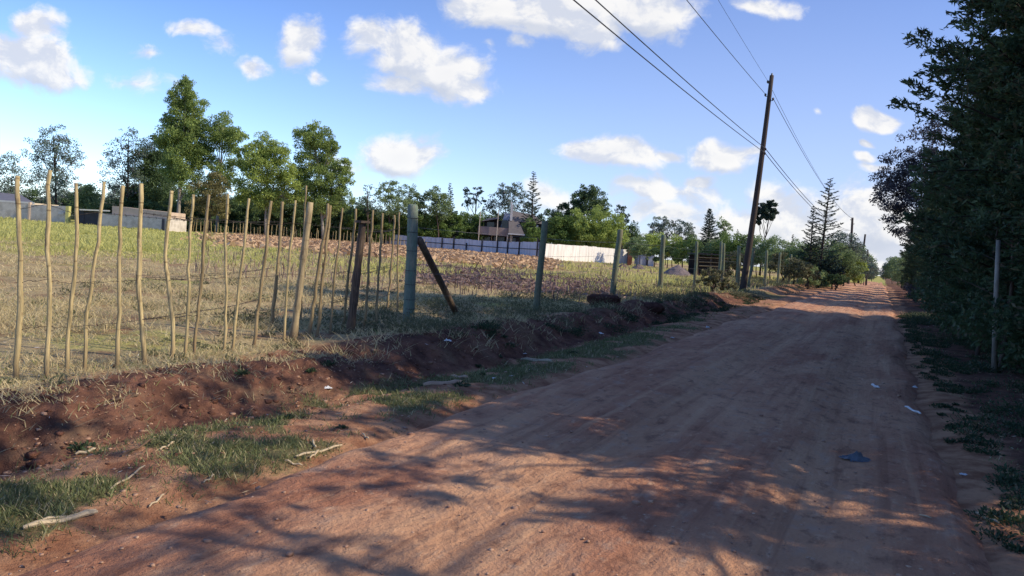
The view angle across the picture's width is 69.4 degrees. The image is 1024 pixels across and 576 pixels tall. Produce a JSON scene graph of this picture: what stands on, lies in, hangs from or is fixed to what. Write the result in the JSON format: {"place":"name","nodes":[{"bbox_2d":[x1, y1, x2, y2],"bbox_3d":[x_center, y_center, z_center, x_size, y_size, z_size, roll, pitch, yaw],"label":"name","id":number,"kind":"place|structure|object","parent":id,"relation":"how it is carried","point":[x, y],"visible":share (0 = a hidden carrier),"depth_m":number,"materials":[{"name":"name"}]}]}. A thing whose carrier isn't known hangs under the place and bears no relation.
{"place":"outdoors","nodes":[
{"label":"outdoors","id":0,"kind":"place"},
{"bbox_2d":[0,230,778,451],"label":"dry grass","id":1,"kind":"structure","parent":0,"point":[29,312],"depth_m":11.24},
{"bbox_2d":[0,216,806,297],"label":"long grass","id":2,"kind":"structure","parent":0,"point":[88,239],"depth_m":37.79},
{"bbox_2d":[18,281,991,575],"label":"road","id":3,"kind":"structure","parent":0,"point":[710,483],"depth_m":5.07,"materials":[{"name":"soil"}]},
{"bbox_2d":[0,0,1011,275],"label":"sky","id":4,"kind":"structure","parent":0,"point":[486,94],"materials":[{"name":"blue"}]},
{"bbox_2d":[0,218,1023,575],"bbox_3d":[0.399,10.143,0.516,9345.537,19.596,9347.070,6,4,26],"label":"ground","id":5,"kind":"structure","parent":0,"point":[972,486],"depth_m":7.26,"materials":[{"name":"soil"}]},
{"bbox_2d":[0,151,35,194],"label":"broadleaf tree","id":6,"kind":"object","parent":5,"relation":"on","point":[8,188],"visible":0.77,"depth_m":119.49,"materials":[{"name":"green plant"}]},
{"bbox_2d":[0,193,58,205],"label":"house","id":7,"kind":"structure","parent":5,"relation":"on","point":[7,197],"depth_m":98.96,"materials":[{"name":"grey metal"}]},
{"bbox_2d":[0,202,70,222],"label":"block wall","id":8,"kind":"structure","parent":5,"relation":"on","point":[35,213],"depth_m":92.44,"materials":[{"name":"concrete"}]},
{"bbox_2d":[21,124,87,204],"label":"broadleaf tree","id":9,"kind":"object","parent":5,"relation":"on","point":[66,158],"visible":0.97,"depth_m":112.78,"materials":[{"name":"green plant"}]},
{"bbox_2d":[35,188,81,219],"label":"distant tree","id":10,"kind":"object","parent":5,"relation":"on","point":[60,203],"visible":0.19,"depth_m":147.55,"materials":[{"name":"green plant"}]},
{"bbox_2d":[22,510,97,528],"bbox_3d":[-2.334,1.200,3.830,0.030,0.042,0.351,7,4,39],"label":"dry branch","id":11,"kind":"object","parent":5,"relation":"on","point":[69,518],"visible":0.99,"depth_m":3.82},
{"bbox_2d":[67,182,107,211],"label":"bush","id":12,"kind":"object","parent":5,"relation":"on","point":[86,200],"visible":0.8,"depth_m":117.03,"materials":[{"name":"plant"}]},
{"bbox_2d":[78,210,96,224],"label":"metal gate","id":13,"kind":"structure","parent":5,"relation":"on","point":[87,219],"depth_m":91.64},
{"bbox_2d":[97,126,155,198],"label":"broadleaf tree","id":14,"kind":"object","parent":5,"relation":"on","point":[128,169],"visible":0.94,"depth_m":111.31,"materials":[{"name":"green plant"}]},
{"bbox_2d":[79,206,186,231],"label":"outbuilding","id":15,"kind":"structure","parent":5,"relation":"on","point":[131,221],"depth_m":90.16,"materials":[{"name":"concrete"}]},
{"bbox_2d":[118,131,189,208],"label":"broadleaf tree","id":16,"kind":"object","parent":5,"relation":"on","point":[149,162],"visible":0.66,"depth_m":113.69,"materials":[{"name":"green plant"}]},
{"bbox_2d":[153,74,216,212],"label":"eucalyptus tree","id":17,"kind":"object","parent":5,"relation":"on","point":[181,136],"visible":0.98,"depth_m":105.16,"materials":[{"name":"green plant"}]},
{"bbox_2d":[13,170,399,377],"bbox_3d":[-2.924,-0.377,10.268,1.489,2.285,8.241,5,3,9],"label":"stick fence","id":18,"kind":"object","parent":5,"relation":"on","point":[353,297],"visible":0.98,"depth_m":8.04,"materials":[{"name":"wood"}]},
{"bbox_2d":[183,171,235,232],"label":"olive tree","id":19,"kind":"object","parent":5,"relation":"on","point":[218,199],"visible":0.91,"depth_m":95.09,"materials":[{"name":"green plant"}]},
{"bbox_2d":[189,110,249,232],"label":"eucalyptus tree","id":20,"kind":"object","parent":5,"relation":"on","point":[222,136],"visible":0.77,"depth_m":106.25,"materials":[{"name":"green plant"}]},
{"bbox_2d":[222,200,253,232],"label":"undergrowth bush","id":21,"kind":"object","parent":5,"relation":"on","point":[239,215],"visible":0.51,"depth_m":110.75,"materials":[{"name":"green plant"}]},
{"bbox_2d":[235,201,266,233],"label":"undergrowth bush","id":22,"kind":"object","parent":5,"relation":"on","point":[252,217],"visible":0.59,"depth_m":110.30,"materials":[{"name":"green plant"}]},
{"bbox_2d":[229,131,310,234],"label":"broadleaf tree","id":23,"kind":"object","parent":5,"relation":"on","point":[262,161],"visible":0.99,"depth_m":100.30,"materials":[{"name":"green plant"}]},
{"bbox_2d":[267,204,300,236],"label":"undergrowth bush","id":24,"kind":"object","parent":5,"relation":"on","point":[288,224],"visible":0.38,"depth_m":110.22,"materials":[{"name":"green plant"}]},
{"bbox_2d":[283,204,314,236],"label":"undergrowth bush","id":25,"kind":"object","parent":5,"relation":"on","point":[299,219],"visible":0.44,"depth_m":110.13,"materials":[{"name":"green plant"}]},
{"bbox_2d":[193,220,426,245],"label":"hedge","id":26,"kind":"object","parent":5,"relation":"on","point":[271,230],"visible":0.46,"depth_m":102.63,"materials":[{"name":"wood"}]},
{"bbox_2d":[302,202,333,238],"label":"undergrowth bush","id":27,"kind":"object","parent":5,"relation":"on","point":[316,219],"visible":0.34,"depth_m":111.17,"materials":[{"name":"green plant"}]},
{"bbox_2d":[286,119,356,239],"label":"eucalyptus tree","id":28,"kind":"object","parent":5,"relation":"on","point":[312,140],"visible":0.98,"depth_m":102.44,"materials":[{"name":"green plant"}]},
{"bbox_2d":[330,209,358,240],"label":"undergrowth bush","id":29,"kind":"object","parent":5,"relation":"on","point":[337,223],"visible":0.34,"depth_m":110.68,"materials":[{"name":"green plant"}]},
{"bbox_2d":[342,208,375,239],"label":"garden hedge bush","id":30,"kind":"object","parent":5,"relation":"on","point":[350,224],"visible":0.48,"depth_m":109.12,"materials":[{"name":"green plant"}]},
{"bbox_2d":[0,293,728,550],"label":"soil lumps","id":31,"kind":"object","parent":5,"relation":"on","point":[29,455],"visible":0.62,"depth_m":6.17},
{"bbox_2d":[356,185,382,242],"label":"broadleaf tree","id":32,"kind":"object","parent":5,"relation":"on","point":[373,201],"visible":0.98,"depth_m":107.59,"materials":[{"name":"green plant"}]},
{"bbox_2d":[180,231,566,271],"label":"maize husks","id":33,"kind":"object","parent":5,"relation":"on","point":[473,257],"visible":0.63,"depth_m":57.77},
{"bbox_2d":[356,207,392,241],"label":"garden hedge bush","id":34,"kind":"object","parent":5,"relation":"on","point":[386,225],"visible":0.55,"depth_m":109.75,"materials":[{"name":"green plant"}]},
{"bbox_2d":[371,180,411,243],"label":"broadleaf tree","id":35,"kind":"object","parent":5,"relation":"on","point":[396,199],"visible":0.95,"depth_m":108.89,"materials":[{"name":"green plant"}]},
{"bbox_2d":[0,274,815,385],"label":"weeds","id":36,"kind":"object","parent":5,"relation":"on","point":[501,310],"visible":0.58,"depth_m":14.52,"materials":[{"name":"green plant"}]},
{"bbox_2d":[398,183,426,219],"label":"broadleaf tree","id":37,"kind":"object","parent":5,"relation":"on","point":[416,195],"visible":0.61,"depth_m":111.22,"materials":[{"name":"green plant"}]},
{"bbox_2d":[397,210,436,236],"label":"garden hedge bush","id":38,"kind":"object","parent":5,"relation":"on","point":[420,224],"visible":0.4,"depth_m":111.97,"materials":[{"name":"green plant"}]},
{"bbox_2d":[420,210,451,237],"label":"garden hedge bush","id":39,"kind":"object","parent":5,"relation":"on","point":[442,226],"visible":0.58,"depth_m":112.50,"materials":[{"name":"green plant"}]},
{"bbox_2d":[418,185,454,236],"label":"broadleaf tree","id":40,"kind":"object","parent":5,"relation":"on","point":[440,205],"visible":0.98,"depth_m":111.43,"materials":[{"name":"green plant"}]},
{"bbox_2d":[439,212,468,238],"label":"garden hedge bush","id":41,"kind":"object","parent":5,"relation":"on","point":[459,219],"visible":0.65,"depth_m":113.66,"materials":[{"name":"green plant"}]},
{"bbox_2d":[382,233,538,255],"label":"metal sheet fence","id":42,"kind":"object","parent":5,"relation":"on","point":[524,248],"visible":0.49,"depth_m":105.11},
{"bbox_2d":[455,211,488,239],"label":"garden hedge bush","id":43,"kind":"object","parent":5,"relation":"on","point":[473,225],"visible":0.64,"depth_m":115.26,"materials":[{"name":"green plant"}]},
{"bbox_2d":[461,187,486,218],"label":"broadleaf tree","id":44,"kind":"object","parent":5,"relation":"on","point":[478,193],"visible":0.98,"depth_m":119.11,"materials":[{"name":"green plant"}]},
{"bbox_2d":[2,294,954,575],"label":"soil crumbs","id":45,"kind":"object","parent":5,"relation":"on","point":[636,502],"visible":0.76,"depth_m":5.15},
{"bbox_2d":[193,234,796,300],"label":"stubble stalks","id":46,"kind":"object","parent":5,"relation":"on","point":[292,269],"visible":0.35,"depth_m":28.19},
{"bbox_2d":[481,182,536,234],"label":"broadleaf tree","id":47,"kind":"object","parent":5,"relation":"on","point":[505,192],"visible":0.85,"depth_m":122.93,"materials":[{"name":"green plant"}]},
{"bbox_2d":[478,202,541,246],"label":"house","id":48,"kind":"structure","parent":5,"relation":"on","point":[510,223],"depth_m":113.62,"materials":[{"name":"grey"}]},
{"bbox_2d":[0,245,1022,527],"bbox_3d":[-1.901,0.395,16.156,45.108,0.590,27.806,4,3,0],"label":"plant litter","id":49,"kind":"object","parent":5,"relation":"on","point":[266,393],"visible":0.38,"depth_m":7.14,"materials":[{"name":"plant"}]},
{"bbox_2d":[0,302,1023,559],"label":"grass","id":50,"kind":"structure","parent":5,"relation":"on","point":[22,488],"depth_m":5.26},
{"bbox_2d":[395,260,639,297],"bbox_3d":[0.102,-0.485,32.718,13.011,0.404,22.606,4,3,0],"label":"maize stubble","id":51,"kind":"object","parent":5,"relation":"on","point":[528,281],"visible":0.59,"depth_m":28.19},
{"bbox_2d":[520,217,540,241],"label":"bush","id":52,"kind":"object","parent":5,"relation":"on","point":[531,231],"visible":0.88,"depth_m":102.08,"materials":[{"name":"green plant"}]},
{"bbox_2d":[521,171,543,241],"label":"conifer tree","id":53,"kind":"object","parent":5,"relation":"on","point":[532,203],"visible":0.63,"depth_m":113.27,"materials":[{"name":"green plant"}]},
{"bbox_2d":[66,282,1023,553],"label":"ground cover","id":54,"kind":"object","parent":5,"relation":"on","point":[976,366],"visible":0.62,"depth_m":9.45,"materials":[{"name":"green plant"}]},
{"bbox_2d":[547,211,581,244],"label":"bush","id":55,"kind":"object","parent":5,"relation":"on","point":[555,223],"visible":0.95,"depth_m":110.58,"materials":[{"name":"green plant"}]},
{"bbox_2d":[543,183,612,243],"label":"broadleaf tree","id":56,"kind":"object","parent":5,"relation":"on","point":[589,196],"visible":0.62,"depth_m":120.61,"materials":[{"name":"green plant"}]},
{"bbox_2d":[563,208,601,245],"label":"broadleaf tree","id":57,"kind":"object","parent":5,"relation":"on","point":[581,222],"visible":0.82,"depth_m":110.63,"materials":[{"name":"green plant"}]},
{"bbox_2d":[545,244,627,263],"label":"metal sheet fence","id":58,"kind":"object","parent":5,"relation":"on","point":[575,252],"visible":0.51,"depth_m":98.94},
{"bbox_2d":[399,204,800,321],"bbox_3d":[13.281,-1.180,42.721,2.131,2.533,67.210,6,4,28],"label":"wire fence","id":59,"kind":"object","parent":5,"relation":"on","point":[413,239],"visible":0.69,"depth_m":16.62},
{"bbox_2d":[584,204,621,247],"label":"broadleaf tree","id":60,"kind":"object","parent":5,"relation":"on","point":[602,233],"visible":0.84,"depth_m":110.87,"materials":[{"name":"green plant"}]},
{"bbox_2d":[587,294,620,304],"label":"soil block","id":61,"kind":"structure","parent":5,"relation":"on","point":[615,298],"depth_m":18.54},
{"bbox_2d":[604,213,630,248],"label":"broadleaf tree","id":62,"kind":"object","parent":5,"relation":"on","point":[619,219],"visible":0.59,"depth_m":111.28,"materials":[{"name":"green plant"}]},
{"bbox_2d":[628,236,651,263],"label":"tree","id":63,"kind":"object","parent":5,"relation":"on","point":[641,249],"visible":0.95,"depth_m":89.60,"materials":[{"name":"green plant"}]},
{"bbox_2d":[643,231,665,267],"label":"roadside bush","id":64,"kind":"object","parent":5,"relation":"on","point":[656,243],"visible":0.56,"depth_m":91.41,"materials":[{"name":"green plant"}]},
{"bbox_2d":[647,216,678,240],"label":"broadleaf tree","id":65,"kind":"object","parent":5,"relation":"on","point":[660,227],"visible":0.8,"depth_m":99.63,"materials":[{"name":"green plant"}]},
{"bbox_2d":[647,245,685,268],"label":"dark bush","id":66,"kind":"object","parent":5,"relation":"on","point":[655,250],"visible":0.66,"depth_m":87.67,"materials":[{"name":"green plant"}]},
{"bbox_2d":[674,219,695,266],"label":"broadleaf tree","id":67,"kind":"object","parent":5,"relation":"on","point":[689,228],"visible":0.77,"depth_m":103.37,"materials":[{"name":"green plant"}]},
{"bbox_2d":[671,233,703,264],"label":"roadside bush","id":68,"kind":"object","parent":5,"relation":"on","point":[691,240],"visible":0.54,"depth_m":83.60,"materials":[{"name":"green plant"}]},
{"bbox_2d":[697,208,719,251],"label":"conifer tree","id":69,"kind":"object","parent":5,"relation":"on","point":[709,227],"visible":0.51,"depth_m":95.47,"materials":[{"name":"green plant"}]},
{"bbox_2d":[687,253,741,276],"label":"wooden gate","id":70,"kind":"structure","parent":5,"relation":"on","point":[705,262],"depth_m":69.39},
{"bbox_2d":[695,267,738,291],"bbox_3d":[8.641,-0.287,31.121,1.754,1.198,1.197,3,4,-20],"label":"leafy shrub","id":71,"kind":"object","parent":5,"relation":"on","point":[714,278],"visible":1,"depth_m":31.00,"materials":[{"name":"green plant"}]},
{"bbox_2d":[707,231,741,269],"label":"roadside bush","id":72,"kind":"object","parent":5,"relation":"on","point":[726,237],"visible":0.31,"depth_m":77.20,"materials":[{"name":"green plant"}]},
{"bbox_2d":[725,232,755,262],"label":"roadside bush","id":73,"kind":"object","parent":5,"relation":"on","point":[739,243],"visible":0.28,"depth_m":75.14,"materials":[{"name":"green plant"}]},
{"bbox_2d":[739,73,773,289],"bbox_3d":[12.673,-5.334,38.200,0.852,11.430,0.350,4,3,0],"label":"utility pole","id":74,"kind":"object","parent":5,"relation":"on","point":[747,255],"visible":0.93,"depth_m":38.12,"materials":[{"name":"wood"}]},
{"bbox_2d":[573,0,764,152],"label":"power line","id":75,"kind":"object","parent":74,"relation":"attached to","point":[654,66],"visible":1,"depth_m":19.19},
{"bbox_2d":[595,0,764,147],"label":"power line","id":76,"kind":"object","parent":74,"relation":"attached to","point":[667,64],"visible":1,"depth_m":20.31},
{"bbox_2d":[750,235,782,279],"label":"roadside bush","id":77,"kind":"object","parent":5,"relation":"on","point":[762,249],"visible":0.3,"depth_m":71.72,"materials":[{"name":"green plant"}]},
{"bbox_2d":[756,199,778,275],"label":"umbrella tree","id":78,"kind":"object","parent":5,"relation":"on","point":[765,211],"visible":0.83,"depth_m":85.19,"materials":[{"name":"green plant"}]},
{"bbox_2d":[759,236,794,277],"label":"roadside bush","id":79,"kind":"object","parent":5,"relation":"on","point":[775,249],"visible":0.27,"depth_m":70.01,"materials":[{"name":"green plant"}]},
{"bbox_2d":[767,251,791,281],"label":"roadside bush","id":80,"kind":"object","parent":5,"relation":"on","point":[772,265],"visible":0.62,"depth_m":57.66,"materials":[{"name":"green plant"}]},
{"bbox_2d":[782,257,807,284],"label":"roadside bush","id":81,"kind":"object","parent":5,"relation":"on","point":[791,270],"visible":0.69,"depth_m":55.83,"materials":[{"name":"green plant"}]},
{"bbox_2d":[797,206,819,279],"bbox_3d":[24.504,-3.487,60.804,2.128,6.493,2.031,5,4,18],"label":"conifer tree","id":82,"kind":"object","parent":5,"relation":"on","point":[812,232],"visible":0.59,"depth_m":60.67,"materials":[{"name":"green plant"}]},
{"bbox_2d":[795,261,821,289],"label":"roadside bush","id":83,"kind":"object","parent":5,"relation":"on","point":[807,273],"visible":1,"depth_m":53.94,"materials":[{"name":"green plant"}]},
{"bbox_2d":[799,178,848,287],"bbox_3d":[25.066,-4.462,59.832,3.646,8.932,3.836,4,3,0],"label":"conifer tree","id":84,"kind":"object","parent":5,"relation":"on","point":[821,252],"visible":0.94,"depth_m":59.60,"materials":[{"name":"green plant"}]},
{"bbox_2d":[815,254,846,288],"bbox_3d":[25.765,-1.353,59.944,3.086,2.880,2.716,4,3,0],"label":"roadside bush","id":85,"kind":"object","parent":5,"relation":"on","point":[836,269],"visible":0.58,"depth_m":59.68,"materials":[{"name":"green plant"}]},
{"bbox_2d":[821,274,849,289],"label":"verge bush","id":86,"kind":"object","parent":5,"relation":"on","point":[831,277],"visible":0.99,"depth_m":55.71,"materials":[{"name":"green plant"}]},
{"bbox_2d":[822,240,865,287],"bbox_3d":[28.112,-2.004,63.574,4.289,4.134,2.945,4,3,0],"label":"roadside bush","id":87,"kind":"object","parent":5,"relation":"on","point":[847,260],"visible":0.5,"depth_m":63.08,"materials":[{"name":"green plant"}]},
{"bbox_2d":[829,231,868,285],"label":"roadside bush","id":88,"kind":"object","parent":5,"relation":"on","point":[855,246],"visible":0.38,"depth_m":71.14,"materials":[{"name":"green plant"}]},
{"bbox_2d":[868,105,954,281],"bbox_3d":[22.141,-4.578,41.022,4.492,10.737,3.984,5,3,16],"label":"broadleaf tree","id":89,"kind":"object","parent":5,"relation":"on","point":[898,182],"visible":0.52,"depth_m":41.02,"materials":[{"name":"green plant"}]},
{"bbox_2d":[899,215,927,284],"bbox_3d":[27.741,-3.081,48.337,4.846,7.770,4.763,2,4,-31],"label":"cypress tree","id":90,"kind":"object","parent":5,"relation":"on","point":[911,257],"visible":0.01,"depth_m":48.59,"materials":[{"name":"green plant"}]},
{"bbox_2d":[904,142,967,292],"bbox_3d":[22.116,-3.206,35.629,5.383,8.685,5.479,4,3,0],"label":"cypress tree","id":91,"kind":"object","parent":5,"relation":"on","point":[917,257],"visible":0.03,"depth_m":36.61,"materials":[{"name":"green plant"}]},
{"bbox_2d":[914,268,961,324],"bbox_3d":[12.961,0.263,20.696,2.917,2.191,3.073,4,3,0],"label":"undergrowth bush","id":92,"kind":"object","parent":5,"relation":"on","point":[932,299],"visible":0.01,"depth_m":21.16,"materials":[{"name":"green plant"}]},
{"bbox_2d":[904,97,977,300],"bbox_3d":[15.759,-2.804,24.454,5.043,8.228,5.132,1,4,-42],"label":"cypress tree","id":93,"kind":"object","parent":5,"relation":"on","point":[916,248],"visible":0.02,"depth_m":25.30,"materials":[{"name":"green plant"}]},
{"bbox_2d":[915,274,968,335],"bbox_3d":[12.178,0.280,18.940,3.161,2.204,2.869,4,3,0],"label":"undergrowth bush","id":94,"kind":"object","parent":5,"relation":"on","point":[936,306],"visible":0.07,"depth_m":19.28,"materials":[{"name":"green plant"}]},
{"bbox_2d":[887,0,1023,299],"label":"cypress tree","id":95,"kind":"object","parent":5,"relation":"on","point":[946,50],"visible":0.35,"depth_m":16.35,"materials":[{"name":"green plant"}]},
{"bbox_2d":[907,35,1006,281],"bbox_3d":[14.816,-3.181,22.666,4.606,9.020,4.376,1,4,-41],"label":"cypress tree","id":96,"kind":"object","parent":5,"relation":"on","point":[959,136],"visible":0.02,"depth_m":23.22,"materials":[{"name":"green plant"}]},
{"bbox_2d":[899,0,1023,295],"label":"cypress tree","id":97,"kind":"object","parent":5,"relation":"on","point":[1000,56],"visible":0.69,"depth_m":14.38,"materials":[{"name":"green plant"}]},
{"bbox_2d":[935,280,990,345],"bbox_3d":[11.520,0.337,17.449,2.830,2.213,2.847,4,3,0],"label":"undergrowth bush","id":98,"kind":"object","parent":5,"relation":"on","point":[940,296],"visible":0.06,"depth_m":17.57,"materials":[{"name":"green plant"}]},
{"bbox_2d":[905,0,1023,341],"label":"cypress tree","id":99,"kind":"object","parent":5,"relation":"on","point":[960,116],"visible":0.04,"depth_m":19.05,"materials":[{"name":"green plant"}]},
{"bbox_2d":[937,274,1008,348],"bbox_3d":[10.677,0.414,15.766,3.362,2.116,2.110,3,4,-27],"label":"undergrowth bush","id":100,"kind":"object","parent":5,"relation":"on","point":[953,308],"visible":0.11,"depth_m":15.69,"materials":[{"name":"green plant"}]},
{"bbox_2d":[926,4,1022,295],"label":"cypress tree","id":101,"kind":"object","parent":5,"relation":"on","point":[957,99],"visible":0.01,"depth_m":20.86,"materials":[{"name":"green plant"}]},
{"bbox_2d":[947,294,1023,373],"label":"undergrowth bush","id":102,"kind":"object","parent":5,"relation":"on","point":[983,303],"visible":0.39,"depth_m":13.13,"materials":[{"name":"green plant"}]},
{"bbox_2d":[952,275,1022,344],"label":"undergrowth bush","id":103,"kind":"object","parent":5,"relation":"on","point":[982,284],"visible":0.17,"depth_m":14.50,"materials":[{"name":"green plant"}]},
{"bbox_2d":[953,10,1023,310],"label":"cypress tree","id":104,"kind":"object","parent":5,"relation":"on","point":[1009,195],"visible":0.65,"depth_m":12.73,"materials":[{"name":"green plant"}]},
{"bbox_2d":[956,227,1022,368],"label":"bare sapling","id":105,"kind":"object","parent":5,"relation":"on","point":[1011,290],"visible":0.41,"depth_m":13.07,"materials":[{"name":"brown plant"}]},
{"bbox_2d":[964,67,1023,339],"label":"cypress tree","id":106,"kind":"object","parent":5,"relation":"on","point":[1003,146],"visible":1,"depth_m":10.63,"materials":[{"name":"green plant"}]},
{"bbox_2d":[991,240,1000,371],"bbox_3d":[8.260,0.314,12.604,0.258,2.258,0.090,4,3,0],"label":"pale post","id":107,"kind":"object","parent":5,"relation":"on","point":[996,295],"visible":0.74,"depth_m":12.57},
{"bbox_2d":[985,303,1023,359],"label":"undergrowth bush","id":108,"kind":"object","parent":5,"relation":"on","point":[1007,315],"visible":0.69,"depth_m":11.77,"materials":[{"name":"green plant"}]},
{"bbox_2d":[994,24,1023,290],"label":"cypress tree","id":109,"kind":"object","parent":5,"relation":"on","point":[1012,114],"visible":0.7,"depth_m":12.31,"materials":[{"name":"green plant"}]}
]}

